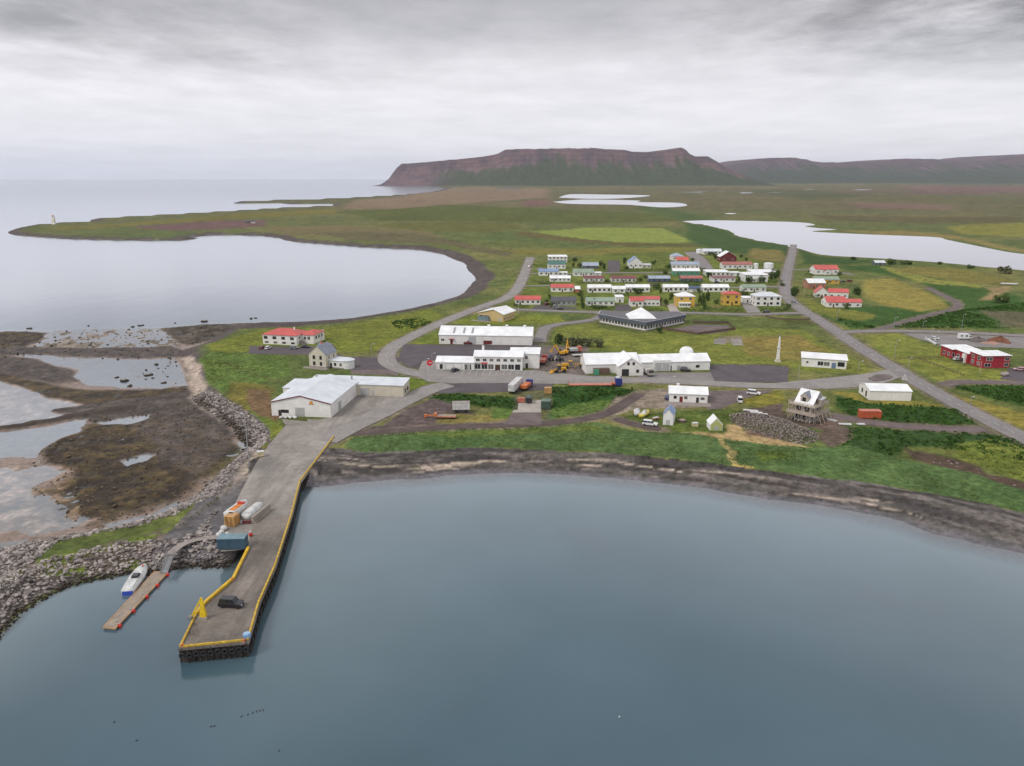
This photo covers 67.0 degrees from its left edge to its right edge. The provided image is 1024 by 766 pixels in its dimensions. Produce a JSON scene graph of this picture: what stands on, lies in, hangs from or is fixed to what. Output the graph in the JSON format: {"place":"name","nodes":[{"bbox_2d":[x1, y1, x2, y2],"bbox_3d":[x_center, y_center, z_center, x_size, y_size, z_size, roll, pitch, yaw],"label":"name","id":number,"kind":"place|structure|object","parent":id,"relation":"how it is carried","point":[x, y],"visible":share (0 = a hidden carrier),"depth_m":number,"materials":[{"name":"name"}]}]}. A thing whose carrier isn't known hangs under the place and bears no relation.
{"place":"outdoors","nodes":[
{"label":"outdoors","id":0,"kind":"place"},
{"bbox_2d":[165,535,216,554],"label":"path","id":1,"kind":"structure","parent":0,"point":[177,547],"depth_m":175.10,"materials":[{"name":"concrete"}]},
{"bbox_2d":[160,549,174,572],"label":"gangway","id":2,"kind":"object","parent":1,"relation":"on","point":[166,565],"visible":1,"depth_m":168.18,"materials":[{"name":"grey metal"}]},
{"bbox_2d":[350,369,397,375],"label":"driveway","id":3,"kind":"structure","parent":0,"point":[379,372],"depth_m":327.72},
{"bbox_2d":[313,382,454,442],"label":"road","id":4,"kind":"structure","parent":0,"point":[344,430],"depth_m":270.52,"materials":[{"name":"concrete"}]},
{"bbox_2d":[351,392,644,434],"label":"path","id":5,"kind":"structure","parent":0,"point":[624,403],"depth_m":258.76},
{"bbox_2d":[0,179,1023,765],"bbox_3d":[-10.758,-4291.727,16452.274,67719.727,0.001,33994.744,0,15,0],"label":"sea water","id":6,"kind":"structure","parent":0,"point":[516,621],"depth_m":150.21,"materials":[{"name":"liquid"}]},
{"bbox_2d":[103,571,165,629],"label":"pontoon","id":7,"kind":"object","parent":6,"relation":"on","point":[137,597],"visible":1,"depth_m":156.37,"materials":[{"name":"brown wood"}]},
{"bbox_2d":[121,563,147,595],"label":"motor boat","id":8,"kind":"object","parent":6,"relation":"on","point":[135,579],"visible":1,"depth_m":162.46,"materials":[{"name":"white plastic"}]},
{"bbox_2d":[0,183,1023,637],"bbox_3d":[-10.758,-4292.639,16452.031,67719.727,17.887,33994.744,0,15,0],"label":"ground","id":9,"kind":"structure","parent":0,"point":[492,237],"depth_m":321.40,"materials":[{"name":"plant"}]},
{"bbox_2d":[2,326,228,379],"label":"tidal stones","id":10,"kind":"object","parent":9,"relation":"on","point":[11,333],"visible":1,"depth_m":394.85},
{"bbox_2d":[32,401,233,528],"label":"tidal stones","id":11,"kind":"object","parent":9,"relation":"on","point":[114,505],"visible":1,"depth_m":233.86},
{"bbox_2d":[0,390,269,639],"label":"rock armour","id":12,"kind":"object","parent":9,"relation":"on","point":[258,438],"visible":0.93,"depth_m":174.05,"materials":[{"name":"stone"}]},
{"bbox_2d":[178,436,333,662],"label":"quay","id":13,"kind":"structure","parent":9,"relation":"on","point":[257,568],"depth_m":160.17,"materials":[{"name":"concrete"}]},
{"bbox_2d":[188,597,209,620],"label":"davit crane","id":14,"kind":"object","parent":13,"relation":"on","point":[204,615],"visible":1,"depth_m":144.19,"materials":[{"name":"yellow paint"}]},
{"bbox_2d":[218,595,244,608],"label":"parked car","id":15,"kind":"object","parent":13,"relation":"on","point":[230,601],"visible":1,"depth_m":148.13,"materials":[{"name":"black paint"}]},
{"bbox_2d":[251,503,271,523],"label":"concrete beam","id":16,"kind":"structure","parent":13,"relation":"on","point":[261,513],"depth_m":187.67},
{"bbox_2d":[261,327,324,345],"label":"guest house","id":17,"kind":"structure","parent":9,"relation":"on","point":[286,336],"depth_m":383.03,"materials":[{"name":"paint"}]},
{"bbox_2d":[221,395,398,551],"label":"apron","id":18,"kind":"object","parent":9,"relation":"on","point":[290,442],"visible":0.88,"depth_m":236.81,"materials":[{"name":"concrete"}]},
{"bbox_2d":[224,512,239,526],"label":"pallet stack","id":19,"kind":"object","parent":18,"relation":"on","point":[231,519],"visible":0.98,"depth_m":183.10,"materials":[{"name":"beige wood"}]},
{"bbox_2d":[216,533,248,548],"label":"container","id":20,"kind":"object","parent":18,"relation":"on","point":[232,540],"visible":1,"depth_m":171.44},
{"bbox_2d":[223,499,246,517],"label":"lifeboat","id":21,"kind":"object","parent":18,"relation":"on","point":[240,507],"visible":0.67,"depth_m":187.89,"materials":[{"name":"white plastic"}]},
{"bbox_2d":[241,502,262,519],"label":"covered boat","id":22,"kind":"object","parent":18,"relation":"on","point":[250,511],"visible":0.85,"depth_m":186.58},
{"bbox_2d":[304,419,328,429],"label":"slab","id":23,"kind":"structure","parent":18,"relation":"on","point":[313,424],"depth_m":258.73,"materials":[{"name":"concrete"}]},
{"bbox_2d":[250,347,399,369],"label":"car park","id":24,"kind":"structure","parent":9,"relation":"on","point":[366,363],"depth_m":362.99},
{"bbox_2d":[302,342,354,369],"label":"old house","id":25,"kind":"structure","parent":9,"relation":"on","point":[323,356],"depth_m":334.38,"materials":[{"name":"paint"}]},
{"bbox_2d":[270,374,409,417],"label":"fish factory","id":26,"kind":"structure","parent":9,"relation":"on","point":[328,395],"depth_m":280.30,"materials":[{"name":"paint"}]},
{"bbox_2d":[452,401,469,412],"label":"box trailer","id":27,"kind":"object","parent":9,"relation":"on","point":[457,406],"visible":1,"depth_m":270.67,"materials":[{"name":"metal"}]},
{"bbox_2d":[398,345,540,367],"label":"yard","id":28,"kind":"structure","parent":9,"relation":"on","point":[411,356],"depth_m":369.25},
{"bbox_2d":[438,324,533,344],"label":"warehouse","id":29,"kind":"structure","parent":9,"relation":"on","point":[504,335],"depth_m":382.85,"materials":[{"name":"paint"}]},
{"bbox_2d":[435,345,540,370],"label":"shop","id":30,"kind":"structure","parent":9,"relation":"on","point":[517,358],"depth_m":331.91,"materials":[{"name":"paint"}]},
{"bbox_2d":[470,305,515,321],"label":"hall","id":31,"kind":"structure","parent":9,"relation":"on","point":[502,313],"depth_m":445.32,"materials":[{"name":"beige paint"}]},
{"bbox_2d":[437,383,551,392],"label":"yard","id":32,"kind":"structure","parent":9,"relation":"on","point":[477,387],"depth_m":304.29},
{"bbox_2d":[508,377,522,393],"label":"semi trailer","id":33,"kind":"object","parent":32,"relation":"on","point":[515,384],"visible":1,"depth_m":296.33,"materials":[{"name":"metal"}]},
{"bbox_2d":[505,413,541,423],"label":"slab","id":34,"kind":"structure","parent":9,"relation":"on","point":[524,418],"depth_m":265.17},
{"bbox_2d":[513,400,540,411],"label":"slab","id":35,"kind":"structure","parent":9,"relation":"on","point":[534,406],"depth_m":279.06,"materials":[{"name":"concrete"}]},
{"bbox_2d":[515,296,540,304],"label":"house","id":36,"kind":"structure","parent":9,"relation":"on","point":[528,300],"depth_m":502.34,"materials":[{"name":"paint"}]},
{"bbox_2d":[419,361,639,383],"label":"forecourt","id":37,"kind":"structure","parent":9,"relation":"on","point":[472,373],"depth_m":324.39,"materials":[{"name":"asphalt"}]},
{"bbox_2d":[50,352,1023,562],"bbox_3d":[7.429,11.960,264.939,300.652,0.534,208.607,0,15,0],"label":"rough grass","id":38,"kind":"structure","parent":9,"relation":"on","point":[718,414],"depth_m":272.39,"materials":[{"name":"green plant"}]},
{"bbox_2d":[541,398,550,408],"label":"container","id":39,"kind":"object","parent":9,"relation":"on","point":[545,403],"visible":1,"depth_m":275.15,"materials":[{"name":"green metal"}]},
{"bbox_2d":[538,269,567,275],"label":"house","id":40,"kind":"structure","parent":9,"relation":"on","point":[544,272],"depth_m":649.18,"materials":[{"name":"paint"}]},
{"bbox_2d":[547,260,565,268],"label":"house","id":41,"kind":"structure","parent":9,"relation":"on","point":[556,264],"depth_m":697.60,"materials":[{"name":"paint"}]},
{"bbox_2d":[549,275,570,281],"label":"house","id":42,"kind":"structure","parent":9,"relation":"on","point":[559,278],"depth_m":612.80,"materials":[{"name":"paint"}]},
{"bbox_2d":[550,284,573,291],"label":"house","id":43,"kind":"structure","parent":9,"relation":"on","point":[562,287],"depth_m":557.65,"materials":[{"name":"paint"}]},
{"bbox_2d":[550,297,576,305],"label":"house","id":44,"kind":"structure","parent":9,"relation":"on","point":[564,301],"depth_m":498.59,"materials":[{"name":"paint"}]},
{"bbox_2d":[572,269,601,275],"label":"house","id":45,"kind":"structure","parent":9,"relation":"on","point":[584,272],"depth_m":647.30,"materials":[{"name":"paint"}]},
{"bbox_2d":[582,262,598,268],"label":"house","id":46,"kind":"structure","parent":9,"relation":"on","point":[590,265],"depth_m":699.09,"materials":[{"name":"paint"}]},
{"bbox_2d":[583,276,603,281],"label":"house","id":47,"kind":"structure","parent":9,"relation":"on","point":[592,278],"depth_m":609.35,"materials":[{"name":"paint"}]},
{"bbox_2d":[568,379,622,386],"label":"flatbed truck","id":48,"kind":"object","parent":9,"relation":"on","point":[579,384],"visible":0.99,"depth_m":304.67,"materials":[{"name":"metal"}]},
{"bbox_2d":[587,284,611,292],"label":"house","id":49,"kind":"structure","parent":9,"relation":"on","point":[598,288],"depth_m":554.56,"materials":[{"name":"white paint"}]},
{"bbox_2d":[585,297,614,305],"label":"house","id":50,"kind":"structure","parent":9,"relation":"on","point":[607,301],"depth_m":497.94,"materials":[{"name":"paint"}]},
{"bbox_2d":[607,261,619,271],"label":"yard","id":51,"kind":"structure","parent":9,"relation":"on","point":[613,266],"depth_m":716.44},
{"bbox_2d":[610,276,636,281],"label":"house","id":52,"kind":"structure","parent":9,"relation":"on","point":[623,278],"depth_m":608.39,"materials":[{"name":"paint"}]},
{"bbox_2d":[624,284,649,291],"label":"house","id":53,"kind":"structure","parent":9,"relation":"on","point":[630,287],"depth_m":556.78,"materials":[{"name":"paint"}]},
{"bbox_2d":[627,256,650,267],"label":"house","id":54,"kind":"structure","parent":9,"relation":"on","point":[634,262],"depth_m":702.36,"materials":[{"name":"paint"}]},
{"bbox_2d":[598,307,685,330],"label":"school","id":55,"kind":"object","parent":9,"relation":"on","point":[641,318],"visible":1,"depth_m":427.58,"materials":[{"name":"concrete"}]},
{"bbox_2d":[628,296,659,306],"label":"house","id":56,"kind":"structure","parent":9,"relation":"on","point":[638,301],"depth_m":496.58,"materials":[{"name":"paint"}]},
{"bbox_2d":[580,346,710,375],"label":"workshop","id":57,"kind":"structure","parent":9,"relation":"on","point":[623,363],"depth_m":329.47,"materials":[{"name":"paint"}]},
{"bbox_2d":[647,275,670,281],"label":"house","id":58,"kind":"structure","parent":9,"relation":"on","point":[658,278],"depth_m":611.48,"materials":[{"name":"paint"}]},
{"bbox_2d":[663,404,675,424],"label":"boat shed","id":59,"kind":"object","parent":9,"relation":"on","point":[669,415],"visible":1,"depth_m":257.53,"materials":[{"name":"paint"}]},
{"bbox_2d":[638,373,713,380],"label":"forecourt","id":60,"kind":"structure","parent":9,"relation":"on","point":[700,376],"depth_m":321.12,"materials":[{"name":"asphalt"}]},
{"bbox_2d":[661,284,700,291],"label":"house","id":61,"kind":"structure","parent":9,"relation":"on","point":[676,288],"depth_m":557.40,"materials":[{"name":"white paint"}]},
{"bbox_2d":[674,292,695,306],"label":"house","id":62,"kind":"structure","parent":9,"relation":"on","point":[684,299],"depth_m":492.69,"materials":[{"name":"paint"}]},
{"bbox_2d":[670,262,699,268],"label":"house","id":63,"kind":"structure","parent":9,"relation":"on","point":[685,264],"depth_m":697.60,"materials":[{"name":"paint"}]},
{"bbox_2d":[671,268,699,274],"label":"house","id":64,"kind":"structure","parent":9,"relation":"on","point":[685,271],"depth_m":652.03,"materials":[{"name":"paint"}]},
{"bbox_2d":[350,422,1023,510],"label":"shore grass","id":65,"kind":"structure","parent":9,"relation":"on","point":[772,453],"depth_m":234.13,"materials":[{"name":"green plant"}]},
{"bbox_2d":[664,383,710,406],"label":"house","id":66,"kind":"structure","parent":9,"relation":"on","point":[679,395],"depth_m":283.77,"materials":[{"name":"white paint"}]},
{"bbox_2d":[679,275,702,281],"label":"house","id":67,"kind":"structure","parent":9,"relation":"on","point":[687,278],"depth_m":610.61,"materials":[{"name":"paint"}]},
{"bbox_2d":[660,321,735,334],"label":"board fence","id":68,"kind":"object","parent":9,"relation":"on","point":[704,332],"visible":0.95,"depth_m":416.61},
{"bbox_2d":[685,252,713,268],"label":"car park","id":69,"kind":"structure","parent":9,"relation":"on","point":[702,261],"depth_m":767.99,"materials":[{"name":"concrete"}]},
{"bbox_2d":[673,325,729,333],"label":"yard","id":70,"kind":"structure","parent":9,"relation":"on","point":[697,328],"depth_m":422.93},
{"bbox_2d":[391,302,1023,459],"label":"lupins","id":71,"kind":"object","parent":9,"relation":"on","point":[1008,395],"visible":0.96,"depth_m":286.54,"materials":[{"name":"green plant"}]},
{"bbox_2d":[706,414,722,430],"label":"garden shed","id":72,"kind":"structure","parent":9,"relation":"on","point":[714,423],"depth_m":251.85,"materials":[{"name":"paint"}]},
{"bbox_2d":[700,284,729,291],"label":"house","id":73,"kind":"structure","parent":9,"relation":"on","point":[714,287],"depth_m":557.58,"materials":[{"name":"white paint"}]},
{"bbox_2d":[702,269,739,275],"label":"house","id":74,"kind":"structure","parent":9,"relation":"on","point":[719,272],"depth_m":646.83,"materials":[{"name":"white paint"}]},
{"bbox_2d":[709,276,734,281],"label":"house","id":75,"kind":"structure","parent":9,"relation":"on","point":[722,278],"depth_m":610.51,"materials":[{"name":"paint"}]},
{"bbox_2d":[717,250,736,261],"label":"house","id":76,"kind":"structure","parent":9,"relation":"on","point":[726,256],"depth_m":755.26,"materials":[{"name":"paint"}]},
{"bbox_2d":[720,290,740,304],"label":"house","id":77,"kind":"structure","parent":9,"relation":"on","point":[732,297],"depth_m":499.30,"materials":[{"name":"yellow paint"}]},
{"bbox_2d":[719,262,752,268],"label":"house","id":78,"kind":"structure","parent":9,"relation":"on","point":[736,265],"depth_m":697.60,"materials":[{"name":"paint"}]},
{"bbox_2d":[707,390,768,408],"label":"yard","id":79,"kind":"structure","parent":9,"relation":"on","point":[719,399],"depth_m":291.77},
{"bbox_2d":[710,365,788,381],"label":"yard","id":80,"kind":"structure","parent":9,"relation":"on","point":[747,373],"depth_m":325.93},
{"bbox_2d":[739,284,766,291],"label":"house","id":81,"kind":"structure","parent":9,"relation":"on","point":[754,287],"depth_m":558.58,"materials":[{"name":"paint"}]},
{"bbox_2d":[739,272,767,281],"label":"house","id":82,"kind":"structure","parent":9,"relation":"on","point":[755,276],"depth_m":610.58,"materials":[{"name":"paint"}]},
{"bbox_2d":[750,292,781,305],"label":"house","id":83,"kind":"structure","parent":9,"relation":"on","point":[765,299],"depth_m":496.32,"materials":[{"name":"white paint"}]},
{"bbox_2d":[729,412,818,444],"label":"rubble","id":84,"kind":"object","parent":9,"relation":"on","point":[788,424],"visible":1,"depth_m":252.96,"materials":[{"name":"stone"}]},
{"bbox_2d":[786,388,837,423],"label":"scaffolded house","id":85,"kind":"structure","parent":9,"relation":"on","point":[809,404],"depth_m":261.50,"materials":[{"name":"white paint"}]},
{"bbox_2d":[802,279,825,288],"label":"house","id":86,"kind":"structure","parent":9,"relation":"on","point":[812,283],"depth_m":572.95,"materials":[{"name":"paint"}]},
{"bbox_2d":[809,265,838,274],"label":"house","id":87,"kind":"structure","parent":9,"relation":"on","point":[824,269],"depth_m":657.56,"materials":[{"name":"paint"}]},
{"bbox_2d":[801,351,847,368],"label":"office","id":88,"kind":"structure","parent":9,"relation":"on","point":[824,360],"depth_m":336.48,"materials":[{"name":"paint"}]},
{"bbox_2d":[810,276,839,283],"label":"house","id":89,"kind":"structure","parent":9,"relation":"on","point":[832,279],"depth_m":599.84,"materials":[{"name":"paint"}]},
{"bbox_2d":[813,285,848,297],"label":"house","id":90,"kind":"structure","parent":9,"relation":"on","point":[821,290],"depth_m":530.50,"materials":[{"name":"paint"}]},
{"bbox_2d":[821,296,862,306],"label":"house","id":91,"kind":"structure","parent":9,"relation":"on","point":[833,301],"depth_m":492.17,"materials":[{"name":"paint"}]},
{"bbox_2d":[858,409,881,417],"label":"container","id":92,"kind":"object","parent":9,"relation":"on","point":[868,413],"visible":1,"depth_m":264.58,"materials":[{"name":"metal"}]},
{"bbox_2d":[868,374,892,380],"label":"traffic island","id":93,"kind":"structure","parent":9,"relation":"on","point":[879,377],"depth_m":318.59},
{"bbox_2d":[859,383,912,400],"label":"store shed","id":94,"kind":"structure","parent":9,"relation":"on","point":[888,391],"depth_m":286.63,"materials":[{"name":"white paint"}]},
{"bbox_2d":[903,333,1023,347],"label":"car park","id":95,"kind":"structure","parent":9,"relation":"on","point":[952,339],"depth_m":391.82,"materials":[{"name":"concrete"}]},
{"bbox_2d":[986,336,1010,343],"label":"soil heap","id":96,"kind":"object","parent":95,"relation":"on","point":[1000,339],"visible":1,"depth_m":388.81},
{"bbox_2d":[940,344,1012,367],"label":"hotel","id":97,"kind":"structure","parent":9,"relation":"on","point":[986,358],"depth_m":339.77,"materials":[{"name":"paint"}]},
{"bbox_2d":[992,293,1009,302],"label":"bush","id":98,"kind":"object","parent":9,"relation":"on","point":[1005,298],"visible":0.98,"depth_m":506.97,"materials":[{"name":"green plant"}]},
{"bbox_2d":[0,0,1023,179],"label":"sky","id":99,"kind":"structure","parent":0,"point":[90,89],"materials":[{"name":"grey"}]},
{"bbox_2d":[534,315,598,341],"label":"road","id":100,"kind":"structure","parent":0,"point":[541,334],"depth_m":422.43,"materials":[{"name":"asphalt"}]},
{"bbox_2d":[375,147,776,185],"bbox_3d":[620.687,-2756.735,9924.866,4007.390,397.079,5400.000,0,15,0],"label":"mountain","id":101,"kind":"structure","parent":0,"point":[680,166],"depth_m":7922.93,"materials":[{"name":"stone"}]},
{"bbox_2d":[559,194,649,198],"bbox_3d":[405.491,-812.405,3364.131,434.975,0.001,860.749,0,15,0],"label":"lake water","id":102,"kind":"structure","parent":0,"point":[591,196],"depth_m":3309.10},
{"bbox_2d":[556,200,686,206],"bbox_3d":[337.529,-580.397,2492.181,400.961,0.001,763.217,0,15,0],"label":"lake water","id":103,"kind":"structure","parent":0,"point":[636,202],"depth_m":2429.64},
{"bbox_2d":[613,417,661,430],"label":"road","id":104,"kind":"structure","parent":0,"point":[627,422],"depth_m":258.73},
{"bbox_2d":[378,257,898,388],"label":"road","id":105,"kind":"structure","parent":0,"point":[393,347],"depth_m":319.35,"materials":[{"name":"asphalt"}]},
{"bbox_2d":[482,306,810,314],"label":"road","id":106,"kind":"structure","parent":0,"point":[777,313],"depth_m":472.61,"materials":[{"name":"asphalt"}]},
{"bbox_2d":[741,303,761,312],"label":"driveway","id":107,"kind":"structure","parent":0,"point":[750,308],"depth_m":487.36,"materials":[{"name":"concrete"}]},
{"bbox_2d":[780,370,888,382],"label":"driveway","id":108,"kind":"structure","parent":0,"point":[844,378],"depth_m":316.32,"materials":[{"name":"asphalt"}]},
{"bbox_2d":[684,220,1023,269],"bbox_3d":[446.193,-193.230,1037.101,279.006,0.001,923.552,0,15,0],"label":"lake water","id":109,"kind":"structure","parent":0,"point":[801,235],"depth_m":950.32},
{"bbox_2d":[720,154,1023,183],"bbox_3d":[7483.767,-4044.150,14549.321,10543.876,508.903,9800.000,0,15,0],"label":"hill","id":110,"kind":"structure","parent":0,"point":[1001,169],"depth_m":11496.65,"materials":[{"name":"stone"}]},
{"bbox_2d":[779,244,1023,443],"bbox_3d":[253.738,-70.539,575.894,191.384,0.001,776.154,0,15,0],"label":"road","id":111,"kind":"structure","parent":0,"point":[1004,428],"depth_m":334.34,"materials":[{"name":"asphalt"}]},
{"bbox_2d":[831,414,989,431],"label":"road","id":112,"kind":"structure","parent":0,"point":[914,426],"depth_m":256.70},
{"bbox_2d":[869,288,962,329],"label":"path","id":113,"kind":"structure","parent":0,"point":[957,305],"depth_m":472.96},
{"bbox_2d":[836,330,1023,336],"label":"road","id":114,"kind":"structure","parent":0,"point":[922,331],"depth_m":414.46,"materials":[{"name":"asphalt"}]},
{"bbox_2d":[938,380,1023,386],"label":"road","id":115,"kind":"structure","parent":0,"point":[950,383],"depth_m":311.67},
{"bbox_2d":[1000,368,1023,380],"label":"driveway","id":116,"kind":"structure","parent":0,"point":[1017,375],"depth_m":322.78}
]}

